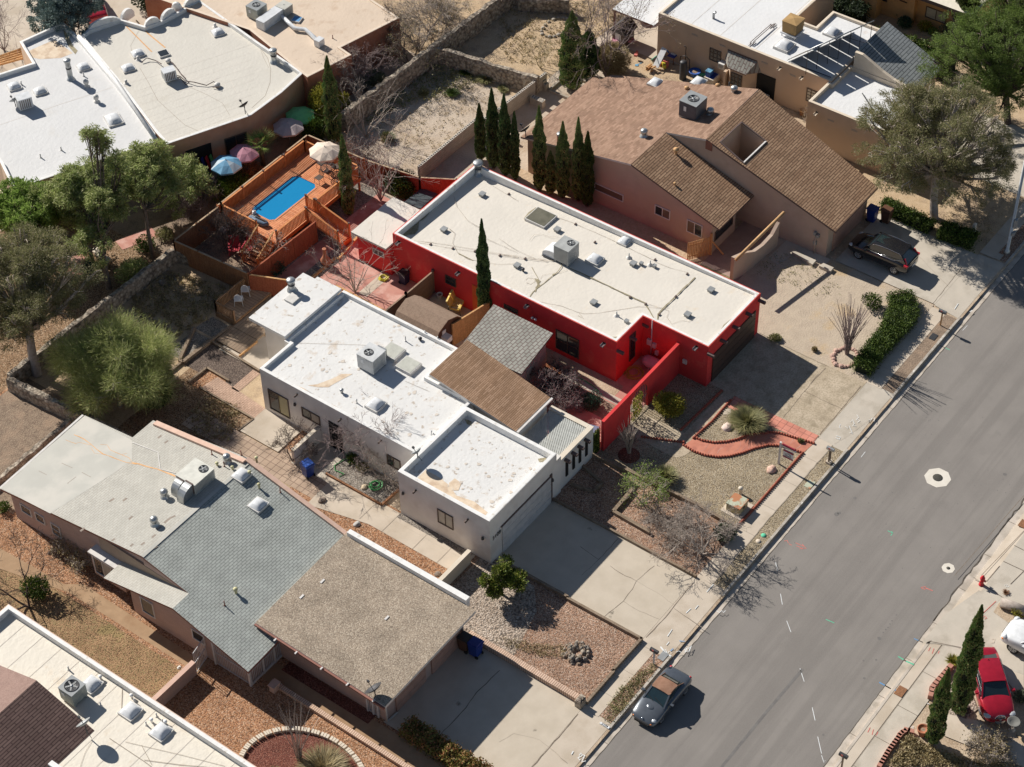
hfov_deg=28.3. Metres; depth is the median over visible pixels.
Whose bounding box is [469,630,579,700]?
brick edging
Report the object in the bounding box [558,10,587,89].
cypress tree
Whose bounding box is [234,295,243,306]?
garden chair
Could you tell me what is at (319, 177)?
garden chair
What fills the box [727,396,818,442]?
path
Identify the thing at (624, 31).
shrub
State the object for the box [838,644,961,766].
pavement
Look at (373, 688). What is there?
satellite dish
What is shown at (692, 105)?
air conditioner
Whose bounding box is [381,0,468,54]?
bare tree
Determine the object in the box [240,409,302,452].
patio
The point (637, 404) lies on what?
climbing plant
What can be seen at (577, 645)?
ring
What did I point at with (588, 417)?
yard
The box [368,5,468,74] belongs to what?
bare tree
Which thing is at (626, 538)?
timber edging
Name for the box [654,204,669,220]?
window
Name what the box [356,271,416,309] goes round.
patio
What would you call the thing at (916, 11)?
house
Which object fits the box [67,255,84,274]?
path
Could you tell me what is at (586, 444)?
slot window
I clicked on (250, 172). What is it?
shrub
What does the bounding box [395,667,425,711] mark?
garage door
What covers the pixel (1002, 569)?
driveway
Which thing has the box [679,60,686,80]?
water tank
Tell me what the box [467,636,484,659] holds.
wheelie bin
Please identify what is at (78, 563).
dry shrub
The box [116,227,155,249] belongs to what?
path
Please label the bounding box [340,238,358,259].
path
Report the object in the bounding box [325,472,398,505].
timber edging
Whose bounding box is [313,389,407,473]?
bare tree
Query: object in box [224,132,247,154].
sliding door
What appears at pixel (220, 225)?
bare tree
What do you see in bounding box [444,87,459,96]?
grass clump
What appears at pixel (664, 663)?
kerb
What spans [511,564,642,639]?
timber edging
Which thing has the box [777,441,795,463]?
yard sign
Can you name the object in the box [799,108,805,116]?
garden bench
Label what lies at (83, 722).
satellite dish
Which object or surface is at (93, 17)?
car
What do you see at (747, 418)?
grass clump
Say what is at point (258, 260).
stair
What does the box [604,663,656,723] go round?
verge weeds
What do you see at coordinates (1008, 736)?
bare bush
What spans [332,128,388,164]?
bare tree
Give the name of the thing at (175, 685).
garden wall
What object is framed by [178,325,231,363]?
timber edging
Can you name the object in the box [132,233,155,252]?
shrub
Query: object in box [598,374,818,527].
gravel bed
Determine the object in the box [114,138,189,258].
eucalyptus tree
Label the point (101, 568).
window
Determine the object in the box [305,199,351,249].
fence
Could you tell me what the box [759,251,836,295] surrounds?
weeds
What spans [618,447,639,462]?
mulch mound
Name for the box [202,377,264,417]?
path
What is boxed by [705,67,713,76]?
cooler box
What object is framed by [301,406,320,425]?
window
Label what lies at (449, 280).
window
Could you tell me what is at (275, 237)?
bare tree
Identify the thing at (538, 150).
cypress tree
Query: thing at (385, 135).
shrub
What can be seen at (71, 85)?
house
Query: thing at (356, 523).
boulder
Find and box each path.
[0,549,448,766]
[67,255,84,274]
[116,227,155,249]
[182,409,326,497]
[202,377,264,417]
[232,370,259,391]
[276,195,389,278]
[278,448,291,458]
[291,441,474,568]
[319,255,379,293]
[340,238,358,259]
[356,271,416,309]
[552,366,635,410]
[625,391,733,456]
[685,433,812,455]
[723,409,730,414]
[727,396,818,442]
[768,240,829,263]
[768,419,817,441]
[945,669,1023,766]
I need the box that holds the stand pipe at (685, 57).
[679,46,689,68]
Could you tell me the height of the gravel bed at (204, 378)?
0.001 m
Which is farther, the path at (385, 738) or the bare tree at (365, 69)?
the bare tree at (365, 69)
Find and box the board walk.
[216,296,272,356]
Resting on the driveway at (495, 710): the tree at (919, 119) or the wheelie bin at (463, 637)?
the wheelie bin at (463, 637)
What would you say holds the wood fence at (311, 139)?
on the yard at (335, 207)
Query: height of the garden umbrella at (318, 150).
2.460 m
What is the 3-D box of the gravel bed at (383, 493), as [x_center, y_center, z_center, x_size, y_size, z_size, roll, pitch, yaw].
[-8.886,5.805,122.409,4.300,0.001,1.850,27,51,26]
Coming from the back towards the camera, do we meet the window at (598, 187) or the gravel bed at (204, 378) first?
the window at (598, 187)
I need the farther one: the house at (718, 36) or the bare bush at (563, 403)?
the house at (718, 36)
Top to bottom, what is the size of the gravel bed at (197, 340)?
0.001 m
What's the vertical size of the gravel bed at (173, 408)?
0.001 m
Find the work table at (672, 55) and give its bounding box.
[667,53,676,64]
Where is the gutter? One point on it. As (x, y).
(961, 589)
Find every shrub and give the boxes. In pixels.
[0,500,11,513]
[19,573,50,600]
[38,532,80,565]
[59,548,92,576]
[79,259,94,272]
[113,256,148,284]
[131,0,146,11]
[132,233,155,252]
[154,226,174,242]
[212,171,249,203]
[231,161,262,183]
[270,261,285,275]
[301,116,325,140]
[307,81,337,126]
[337,91,350,110]
[346,451,359,464]
[355,461,368,470]
[361,68,386,88]
[381,131,392,142]
[383,167,415,193]
[388,178,417,199]
[418,87,428,96]
[579,389,602,411]
[652,390,686,418]
[767,333,781,341]
[811,346,817,351]
[861,292,883,310]
[896,16,913,28]
[917,20,931,31]
[928,26,938,35]
[937,23,951,38]
[957,723,1020,766]
[1011,608,1023,617]
[1012,689,1023,703]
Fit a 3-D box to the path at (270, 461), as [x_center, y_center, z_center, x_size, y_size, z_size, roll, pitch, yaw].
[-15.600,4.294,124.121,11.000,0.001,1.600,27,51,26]
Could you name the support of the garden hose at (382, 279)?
on the patio at (389, 292)
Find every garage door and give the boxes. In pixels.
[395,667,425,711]
[431,631,458,673]
[502,478,550,551]
[711,310,755,381]
[831,204,863,250]
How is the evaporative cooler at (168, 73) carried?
attached to the house at (235, 64)
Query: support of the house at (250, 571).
on the yard at (282, 661)
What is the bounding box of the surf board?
[651,47,666,67]
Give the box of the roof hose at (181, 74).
[142,58,217,87]
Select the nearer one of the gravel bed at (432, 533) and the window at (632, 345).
the gravel bed at (432, 533)
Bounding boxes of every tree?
[0,0,30,51]
[0,176,67,237]
[0,220,106,377]
[0,525,68,609]
[25,169,113,262]
[26,0,104,35]
[35,305,186,423]
[49,122,139,289]
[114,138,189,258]
[137,152,218,221]
[196,203,254,257]
[242,231,290,259]
[263,417,324,475]
[305,220,409,296]
[310,60,413,140]
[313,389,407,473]
[317,46,371,93]
[321,55,341,143]
[323,107,437,208]
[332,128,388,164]
[335,42,399,93]
[337,134,355,215]
[349,447,398,490]
[360,3,412,74]
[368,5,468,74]
[380,0,475,62]
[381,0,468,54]
[407,0,471,32]
[474,102,486,159]
[475,218,491,307]
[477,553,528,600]
[485,87,499,168]
[497,94,511,176]
[509,111,520,180]
[531,105,546,190]
[543,150,555,194]
[547,0,680,87]
[554,121,571,198]
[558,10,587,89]
[571,117,583,201]
[572,0,648,48]
[578,130,595,206]
[582,28,600,78]
[614,459,670,508]
[647,485,748,578]
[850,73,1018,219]
[916,4,1023,124]
[925,667,951,744]
[950,0,979,40]
[950,604,984,715]
[968,0,1023,66]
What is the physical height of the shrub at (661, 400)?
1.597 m
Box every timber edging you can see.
[173,339,259,371]
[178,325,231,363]
[188,366,229,383]
[199,386,253,430]
[311,236,356,277]
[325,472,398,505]
[336,285,384,310]
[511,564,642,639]
[553,497,696,577]
[571,464,602,493]
[586,638,642,703]
[592,453,737,526]
[612,488,650,534]
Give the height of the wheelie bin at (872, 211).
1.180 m
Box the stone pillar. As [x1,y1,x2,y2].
[575,694,585,709]
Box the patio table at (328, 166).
[320,162,335,173]
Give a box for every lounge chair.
[228,235,239,255]
[241,234,255,255]
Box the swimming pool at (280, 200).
[248,173,318,222]
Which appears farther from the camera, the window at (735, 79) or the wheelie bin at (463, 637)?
the window at (735, 79)
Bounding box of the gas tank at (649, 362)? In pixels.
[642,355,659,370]
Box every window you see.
[19,503,32,517]
[34,511,45,525]
[50,522,61,538]
[87,544,128,592]
[92,556,123,588]
[139,596,155,618]
[191,628,205,645]
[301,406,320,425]
[372,247,383,257]
[386,454,400,469]
[437,508,453,529]
[445,274,455,287]
[504,303,517,314]
[526,361,534,381]
[556,329,578,358]
[565,462,567,476]
[572,455,574,469]
[578,449,581,462]
[585,442,587,456]
[594,182,623,201]
[629,331,635,361]
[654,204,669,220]
[686,219,702,237]
[709,48,720,62]
[714,217,732,241]
[730,72,741,86]
[806,88,816,100]
[925,6,946,23]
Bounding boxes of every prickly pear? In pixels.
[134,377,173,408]
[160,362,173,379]
[712,522,737,542]
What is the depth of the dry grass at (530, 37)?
155.36 m
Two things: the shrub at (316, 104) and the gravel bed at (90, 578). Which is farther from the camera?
the shrub at (316, 104)
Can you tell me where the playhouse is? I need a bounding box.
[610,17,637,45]
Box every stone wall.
[0,419,70,484]
[6,376,132,436]
[7,248,176,381]
[175,251,188,265]
[341,0,517,132]
[436,46,539,95]
[518,0,568,14]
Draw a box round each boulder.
[318,497,326,503]
[353,521,360,526]
[361,484,367,489]
[434,571,440,576]
[721,422,732,431]
[767,465,775,472]
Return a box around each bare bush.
[167,178,225,222]
[512,34,557,67]
[523,368,589,414]
[529,355,586,407]
[580,0,621,25]
[639,501,693,553]
[988,725,1018,755]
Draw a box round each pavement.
[584,202,1023,715]
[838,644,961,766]
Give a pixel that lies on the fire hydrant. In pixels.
(982, 581)
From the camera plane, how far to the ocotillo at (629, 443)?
122.54 m
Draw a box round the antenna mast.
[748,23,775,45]
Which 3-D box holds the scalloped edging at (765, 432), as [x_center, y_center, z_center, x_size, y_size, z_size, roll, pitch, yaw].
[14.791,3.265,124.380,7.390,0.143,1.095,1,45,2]
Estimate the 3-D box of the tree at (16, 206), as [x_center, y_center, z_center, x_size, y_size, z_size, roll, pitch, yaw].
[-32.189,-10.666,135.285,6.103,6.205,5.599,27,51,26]
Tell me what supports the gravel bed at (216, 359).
on the yard at (116, 416)
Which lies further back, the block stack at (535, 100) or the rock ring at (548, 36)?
the rock ring at (548, 36)
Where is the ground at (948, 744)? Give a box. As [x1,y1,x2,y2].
[0,62,1023,766]
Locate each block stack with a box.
[530,95,544,108]
[542,79,548,91]
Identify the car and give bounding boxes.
[87,4,107,23]
[632,665,691,726]
[848,231,919,274]
[974,647,1015,724]
[1000,616,1023,653]
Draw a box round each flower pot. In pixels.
[436,292,442,298]
[689,67,700,77]
[917,724,927,736]
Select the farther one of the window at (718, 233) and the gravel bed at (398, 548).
the window at (718, 233)
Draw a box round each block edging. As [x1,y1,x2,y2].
[877,727,914,766]
[927,663,953,699]
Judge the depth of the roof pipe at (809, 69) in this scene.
145.21 m
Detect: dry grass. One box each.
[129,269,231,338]
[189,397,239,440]
[499,0,621,65]
[886,732,1011,766]
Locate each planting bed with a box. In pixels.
[537,348,630,417]
[994,602,1023,746]
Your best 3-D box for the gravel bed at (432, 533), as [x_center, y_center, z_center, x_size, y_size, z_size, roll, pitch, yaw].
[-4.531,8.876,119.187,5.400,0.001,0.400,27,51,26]
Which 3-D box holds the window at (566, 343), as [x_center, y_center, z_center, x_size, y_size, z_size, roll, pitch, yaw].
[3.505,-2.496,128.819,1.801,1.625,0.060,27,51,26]
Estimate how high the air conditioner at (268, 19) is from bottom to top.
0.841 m
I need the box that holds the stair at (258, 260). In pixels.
[239,224,274,266]
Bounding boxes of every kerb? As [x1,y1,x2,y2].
[609,241,1023,729]
[834,519,1019,766]
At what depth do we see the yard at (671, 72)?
151.42 m
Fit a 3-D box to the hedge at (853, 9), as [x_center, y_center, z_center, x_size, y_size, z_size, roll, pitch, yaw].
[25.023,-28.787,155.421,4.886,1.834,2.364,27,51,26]
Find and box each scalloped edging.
[641,435,684,442]
[680,389,722,430]
[682,443,803,457]
[692,399,731,438]
[694,430,814,444]
[738,451,802,525]
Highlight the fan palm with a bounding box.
[242,125,274,166]
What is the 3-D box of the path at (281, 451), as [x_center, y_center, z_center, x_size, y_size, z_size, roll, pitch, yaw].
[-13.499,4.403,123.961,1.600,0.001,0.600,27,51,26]
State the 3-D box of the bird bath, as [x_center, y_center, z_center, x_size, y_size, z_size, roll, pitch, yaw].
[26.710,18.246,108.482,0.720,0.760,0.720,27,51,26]
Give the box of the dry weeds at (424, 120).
[361,80,495,163]
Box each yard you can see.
[0,0,147,72]
[0,227,160,392]
[0,378,92,513]
[0,387,523,755]
[29,263,331,487]
[111,121,341,254]
[195,224,280,289]
[274,183,397,277]
[337,16,652,208]
[340,49,416,109]
[374,0,623,95]
[427,292,614,431]
[508,168,708,264]
[578,356,648,453]
[604,49,722,84]
[700,264,733,280]
[704,238,932,382]
[853,153,1023,254]
[864,2,1023,128]
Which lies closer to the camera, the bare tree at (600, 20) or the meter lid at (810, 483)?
the meter lid at (810, 483)
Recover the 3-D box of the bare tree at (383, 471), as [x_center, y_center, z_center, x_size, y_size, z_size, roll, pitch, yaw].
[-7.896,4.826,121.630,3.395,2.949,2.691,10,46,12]
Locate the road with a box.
[590,255,1023,766]
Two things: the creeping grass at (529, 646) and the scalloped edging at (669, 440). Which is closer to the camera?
the creeping grass at (529, 646)
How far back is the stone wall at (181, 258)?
136.42 m
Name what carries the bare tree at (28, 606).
on the gravel bed at (111, 647)
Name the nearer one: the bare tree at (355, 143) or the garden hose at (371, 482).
the garden hose at (371, 482)
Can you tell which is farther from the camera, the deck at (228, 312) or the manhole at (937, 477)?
the deck at (228, 312)
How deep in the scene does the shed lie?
129.27 m
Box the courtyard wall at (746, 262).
[730,222,779,279]
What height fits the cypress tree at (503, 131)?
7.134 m
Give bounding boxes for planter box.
[548,79,586,98]
[704,72,719,84]
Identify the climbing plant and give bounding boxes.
[631,391,642,421]
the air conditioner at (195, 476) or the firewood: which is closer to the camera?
the air conditioner at (195, 476)
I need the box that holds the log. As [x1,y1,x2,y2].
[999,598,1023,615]
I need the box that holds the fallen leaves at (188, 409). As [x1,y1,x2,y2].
[130,376,245,443]
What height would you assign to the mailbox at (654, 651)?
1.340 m
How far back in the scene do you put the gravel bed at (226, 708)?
110.40 m
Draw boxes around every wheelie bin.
[300,458,314,479]
[397,268,409,284]
[456,630,472,653]
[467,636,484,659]
[865,203,879,222]
[879,205,893,223]
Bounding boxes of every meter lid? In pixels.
[657,651,668,660]
[804,479,815,488]
[894,685,907,697]
[929,333,937,340]
[1018,519,1023,527]
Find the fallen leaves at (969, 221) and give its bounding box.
[922,211,991,238]
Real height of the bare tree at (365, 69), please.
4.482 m
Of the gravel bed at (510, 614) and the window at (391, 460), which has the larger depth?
the window at (391, 460)
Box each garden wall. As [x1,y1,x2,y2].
[152,660,196,705]
[291,426,321,462]
[438,549,470,584]
[601,342,679,450]
[722,68,755,88]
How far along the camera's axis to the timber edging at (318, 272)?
136.76 m
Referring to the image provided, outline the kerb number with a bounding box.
[599,722,609,728]
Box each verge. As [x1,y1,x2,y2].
[599,654,666,722]
[714,446,842,589]
[882,314,955,392]
[999,224,1023,261]
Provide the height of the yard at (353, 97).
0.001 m
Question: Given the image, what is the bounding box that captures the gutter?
[580,247,1023,766]
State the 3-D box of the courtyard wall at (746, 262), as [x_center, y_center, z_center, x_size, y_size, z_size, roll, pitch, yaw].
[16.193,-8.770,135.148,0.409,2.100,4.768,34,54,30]
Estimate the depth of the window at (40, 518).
118.70 m
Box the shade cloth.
[405,189,437,208]
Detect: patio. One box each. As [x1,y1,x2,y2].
[219,336,269,371]
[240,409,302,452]
[429,294,470,346]
[627,24,679,64]
[701,222,779,279]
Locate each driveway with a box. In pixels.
[384,647,610,766]
[496,501,725,660]
[710,333,892,457]
[835,213,1007,317]
[924,497,1023,690]
[928,105,1023,196]
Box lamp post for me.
[1004,163,1023,254]
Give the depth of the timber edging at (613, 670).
111.76 m
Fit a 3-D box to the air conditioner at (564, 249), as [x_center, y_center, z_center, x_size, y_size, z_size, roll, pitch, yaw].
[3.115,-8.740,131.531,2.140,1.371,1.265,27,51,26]
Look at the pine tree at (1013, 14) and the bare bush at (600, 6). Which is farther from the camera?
the bare bush at (600, 6)
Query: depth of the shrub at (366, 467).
122.94 m
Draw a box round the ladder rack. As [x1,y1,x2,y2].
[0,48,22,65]
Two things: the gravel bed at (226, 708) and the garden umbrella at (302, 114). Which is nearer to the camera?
the gravel bed at (226, 708)
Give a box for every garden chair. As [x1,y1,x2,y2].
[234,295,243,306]
[241,285,250,294]
[314,169,324,185]
[331,162,338,171]
[331,171,338,183]
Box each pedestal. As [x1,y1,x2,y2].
[267,678,280,693]
[738,486,742,494]
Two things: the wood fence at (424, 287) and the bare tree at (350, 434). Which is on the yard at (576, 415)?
the wood fence at (424, 287)
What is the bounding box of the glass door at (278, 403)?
[267,389,290,418]
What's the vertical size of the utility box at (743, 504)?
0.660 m
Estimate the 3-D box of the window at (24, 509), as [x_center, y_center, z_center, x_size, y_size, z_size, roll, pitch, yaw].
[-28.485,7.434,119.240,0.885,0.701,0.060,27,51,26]
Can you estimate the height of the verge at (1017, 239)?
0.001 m
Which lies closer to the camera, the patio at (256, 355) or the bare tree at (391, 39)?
the patio at (256, 355)
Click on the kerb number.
(605, 725)
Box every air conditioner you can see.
[58,675,87,707]
[171,458,215,503]
[246,0,266,20]
[256,0,292,30]
[356,342,386,374]
[542,235,578,266]
[679,90,706,119]
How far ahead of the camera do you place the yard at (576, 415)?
126.71 m
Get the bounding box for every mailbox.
[649,647,658,664]
[825,446,834,464]
[838,751,848,766]
[938,309,946,325]
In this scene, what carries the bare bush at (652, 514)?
on the gravel bed at (599, 505)
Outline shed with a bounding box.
[395,295,461,344]
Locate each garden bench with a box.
[446,289,463,315]
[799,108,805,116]
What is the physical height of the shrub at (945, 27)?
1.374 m
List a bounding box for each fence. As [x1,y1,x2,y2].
[173,206,248,289]
[216,134,366,220]
[248,221,317,284]
[248,273,287,296]
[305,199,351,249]
[366,159,462,197]
[385,269,434,315]
[451,302,489,345]
[687,233,723,259]
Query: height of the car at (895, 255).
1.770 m
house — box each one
[0,22,158,188]
[0,415,475,721]
[0,604,255,766]
[81,0,305,170]
[145,0,401,107]
[249,273,593,562]
[351,159,765,385]
[521,75,877,256]
[612,0,938,173]
[850,0,1005,31]
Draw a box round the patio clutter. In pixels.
[197,154,212,171]
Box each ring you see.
[540,16,567,37]
[560,640,591,665]
[830,346,858,367]
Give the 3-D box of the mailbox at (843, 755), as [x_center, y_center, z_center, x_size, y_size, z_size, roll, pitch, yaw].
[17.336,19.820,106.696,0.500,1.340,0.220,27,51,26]
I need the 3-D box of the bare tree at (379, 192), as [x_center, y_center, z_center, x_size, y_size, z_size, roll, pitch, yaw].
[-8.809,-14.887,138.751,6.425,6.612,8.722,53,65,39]
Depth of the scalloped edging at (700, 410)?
126.05 m
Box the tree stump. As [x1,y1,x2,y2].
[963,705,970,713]
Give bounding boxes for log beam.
[735,211,784,260]
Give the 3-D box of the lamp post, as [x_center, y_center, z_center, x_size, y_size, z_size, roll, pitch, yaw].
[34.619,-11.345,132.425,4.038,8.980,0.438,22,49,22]
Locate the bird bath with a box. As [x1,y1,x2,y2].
[1007,716,1020,732]
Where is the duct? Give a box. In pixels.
[280,14,324,47]
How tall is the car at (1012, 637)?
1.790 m
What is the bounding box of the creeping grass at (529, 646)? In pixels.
[496,636,565,657]
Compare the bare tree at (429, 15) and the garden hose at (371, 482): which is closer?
the garden hose at (371, 482)
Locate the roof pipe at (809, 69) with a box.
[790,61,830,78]
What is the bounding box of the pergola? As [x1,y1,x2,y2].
[787,20,873,74]
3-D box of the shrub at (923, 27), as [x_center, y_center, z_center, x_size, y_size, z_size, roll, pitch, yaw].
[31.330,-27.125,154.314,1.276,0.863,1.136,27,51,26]
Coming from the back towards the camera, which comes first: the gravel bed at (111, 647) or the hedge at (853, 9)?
the hedge at (853, 9)
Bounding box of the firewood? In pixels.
[646,63,655,71]
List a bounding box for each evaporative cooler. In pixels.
[15,91,33,110]
[160,65,176,82]
[780,13,804,40]
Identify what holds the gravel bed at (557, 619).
on the ground at (948, 744)
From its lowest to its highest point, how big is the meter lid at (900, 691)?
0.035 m
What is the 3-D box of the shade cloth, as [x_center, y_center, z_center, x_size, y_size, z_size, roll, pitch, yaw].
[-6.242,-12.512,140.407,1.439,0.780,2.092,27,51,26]
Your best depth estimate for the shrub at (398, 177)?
140.88 m
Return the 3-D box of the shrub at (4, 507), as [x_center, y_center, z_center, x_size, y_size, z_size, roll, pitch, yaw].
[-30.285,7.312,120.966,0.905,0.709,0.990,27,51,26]
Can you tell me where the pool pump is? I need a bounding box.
[252,206,258,216]
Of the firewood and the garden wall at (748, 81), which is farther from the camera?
the firewood
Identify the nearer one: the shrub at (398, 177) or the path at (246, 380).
the path at (246, 380)
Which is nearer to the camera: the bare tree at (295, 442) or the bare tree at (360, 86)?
the bare tree at (295, 442)
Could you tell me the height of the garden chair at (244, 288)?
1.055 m
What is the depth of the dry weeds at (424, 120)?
147.68 m
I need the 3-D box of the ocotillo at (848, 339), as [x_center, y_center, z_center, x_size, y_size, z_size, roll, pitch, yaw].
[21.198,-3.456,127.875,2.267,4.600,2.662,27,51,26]
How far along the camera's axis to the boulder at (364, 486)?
121.88 m
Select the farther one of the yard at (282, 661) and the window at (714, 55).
the window at (714, 55)
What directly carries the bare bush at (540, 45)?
on the yard at (486, 43)
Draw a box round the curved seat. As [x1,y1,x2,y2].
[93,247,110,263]
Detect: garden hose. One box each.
[369,480,382,490]
[378,274,388,281]
[623,365,643,379]
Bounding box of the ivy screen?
[593,428,600,452]
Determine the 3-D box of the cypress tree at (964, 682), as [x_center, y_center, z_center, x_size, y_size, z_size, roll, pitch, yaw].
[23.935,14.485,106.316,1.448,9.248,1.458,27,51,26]
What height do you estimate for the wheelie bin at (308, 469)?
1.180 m
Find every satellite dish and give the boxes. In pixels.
[76,715,91,738]
[239,99,248,115]
[365,679,380,699]
[411,446,421,460]
[520,123,529,136]
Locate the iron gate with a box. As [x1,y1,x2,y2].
[192,639,207,671]
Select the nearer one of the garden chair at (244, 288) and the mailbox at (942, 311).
the mailbox at (942, 311)
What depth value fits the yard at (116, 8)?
157.52 m
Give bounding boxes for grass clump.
[295,740,351,766]
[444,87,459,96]
[458,69,470,75]
[475,74,492,83]
[497,83,506,89]
[498,87,508,92]
[652,462,680,484]
[725,400,769,434]
[946,653,956,666]
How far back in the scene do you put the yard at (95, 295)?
134.59 m
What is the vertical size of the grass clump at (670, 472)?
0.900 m
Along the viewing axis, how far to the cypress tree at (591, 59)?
149.08 m
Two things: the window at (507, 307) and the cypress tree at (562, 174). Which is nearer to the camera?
the window at (507, 307)
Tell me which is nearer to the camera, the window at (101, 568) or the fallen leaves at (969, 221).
the window at (101, 568)
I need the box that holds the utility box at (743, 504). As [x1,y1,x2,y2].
[720,492,753,520]
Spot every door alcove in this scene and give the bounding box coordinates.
[328,420,343,452]
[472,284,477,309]
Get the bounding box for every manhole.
[924,468,950,486]
[942,563,954,572]
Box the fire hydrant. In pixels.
[978,575,985,586]
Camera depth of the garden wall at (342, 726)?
109.34 m
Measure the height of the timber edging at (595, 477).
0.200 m
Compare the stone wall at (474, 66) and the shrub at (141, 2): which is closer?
the stone wall at (474, 66)
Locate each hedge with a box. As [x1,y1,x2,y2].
[397,714,493,766]
[833,0,871,21]
[849,288,921,377]
[875,25,959,81]
[876,195,939,236]
[935,220,981,252]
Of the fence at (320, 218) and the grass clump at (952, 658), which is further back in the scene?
the fence at (320, 218)
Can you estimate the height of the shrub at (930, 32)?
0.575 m
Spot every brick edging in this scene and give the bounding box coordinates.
[239,726,363,766]
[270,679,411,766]
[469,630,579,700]
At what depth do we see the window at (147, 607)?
114.08 m
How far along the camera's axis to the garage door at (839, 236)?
137.19 m
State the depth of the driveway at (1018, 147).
143.74 m
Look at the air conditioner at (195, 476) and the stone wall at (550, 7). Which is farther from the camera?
the stone wall at (550, 7)
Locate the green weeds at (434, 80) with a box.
[362,64,477,123]
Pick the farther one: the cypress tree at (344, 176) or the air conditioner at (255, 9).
the air conditioner at (255, 9)
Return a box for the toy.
[660,59,668,68]
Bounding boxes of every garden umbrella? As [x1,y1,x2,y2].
[211,155,241,175]
[230,144,258,169]
[273,118,303,145]
[286,106,314,124]
[309,141,339,169]
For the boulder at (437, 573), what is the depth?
117.01 m
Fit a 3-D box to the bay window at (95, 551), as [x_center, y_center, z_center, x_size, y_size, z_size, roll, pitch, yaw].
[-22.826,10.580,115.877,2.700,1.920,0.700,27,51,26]
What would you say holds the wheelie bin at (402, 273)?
on the patio at (389, 292)
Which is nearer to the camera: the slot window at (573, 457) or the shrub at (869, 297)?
the slot window at (573, 457)
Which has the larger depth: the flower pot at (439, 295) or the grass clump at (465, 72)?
the grass clump at (465, 72)
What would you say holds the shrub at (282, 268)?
on the yard at (335, 207)
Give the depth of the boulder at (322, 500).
121.16 m
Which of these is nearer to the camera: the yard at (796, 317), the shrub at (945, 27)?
the yard at (796, 317)
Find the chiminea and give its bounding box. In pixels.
[320,247,330,266]
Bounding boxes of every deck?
[214,278,271,325]
[220,138,360,249]
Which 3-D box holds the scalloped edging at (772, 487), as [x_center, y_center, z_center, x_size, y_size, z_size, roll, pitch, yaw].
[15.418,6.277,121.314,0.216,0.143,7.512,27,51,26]
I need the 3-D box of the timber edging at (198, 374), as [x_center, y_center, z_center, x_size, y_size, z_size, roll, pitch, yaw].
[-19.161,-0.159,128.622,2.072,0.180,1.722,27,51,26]
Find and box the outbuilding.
[463,304,552,384]
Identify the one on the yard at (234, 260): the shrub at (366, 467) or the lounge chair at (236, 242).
the lounge chair at (236, 242)
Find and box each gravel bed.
[0,507,208,668]
[0,569,181,697]
[118,368,249,447]
[164,660,398,766]
[173,331,208,359]
[184,343,259,388]
[190,370,225,393]
[195,317,228,336]
[244,732,357,766]
[282,662,375,723]
[285,431,307,449]
[290,471,476,577]
[329,457,398,502]
[397,513,472,554]
[450,556,636,698]
[452,558,536,654]
[555,457,725,575]
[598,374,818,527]
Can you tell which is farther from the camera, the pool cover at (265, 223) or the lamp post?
the pool cover at (265, 223)
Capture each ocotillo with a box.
[275,703,318,762]
[618,415,639,453]
[829,293,874,354]
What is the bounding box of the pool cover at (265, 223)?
[248,214,268,226]
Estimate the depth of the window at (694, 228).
136.05 m
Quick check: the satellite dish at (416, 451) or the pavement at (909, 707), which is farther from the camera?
the satellite dish at (416, 451)
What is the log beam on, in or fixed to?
attached to the house at (760, 159)
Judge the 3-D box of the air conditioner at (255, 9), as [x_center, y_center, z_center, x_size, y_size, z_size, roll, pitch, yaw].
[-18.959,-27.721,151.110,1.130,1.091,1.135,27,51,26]
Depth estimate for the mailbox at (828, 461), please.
122.31 m
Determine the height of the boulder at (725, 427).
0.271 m
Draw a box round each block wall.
[417,118,474,176]
[497,72,546,114]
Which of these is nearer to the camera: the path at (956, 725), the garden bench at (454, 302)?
the path at (956, 725)
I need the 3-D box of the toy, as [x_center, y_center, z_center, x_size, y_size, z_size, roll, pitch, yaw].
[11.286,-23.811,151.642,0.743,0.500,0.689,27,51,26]
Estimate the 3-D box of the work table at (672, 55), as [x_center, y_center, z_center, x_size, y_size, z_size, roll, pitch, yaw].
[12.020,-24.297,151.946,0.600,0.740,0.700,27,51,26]
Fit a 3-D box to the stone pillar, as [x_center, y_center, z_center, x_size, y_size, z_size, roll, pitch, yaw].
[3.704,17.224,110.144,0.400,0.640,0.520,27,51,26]
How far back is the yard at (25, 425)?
126.20 m

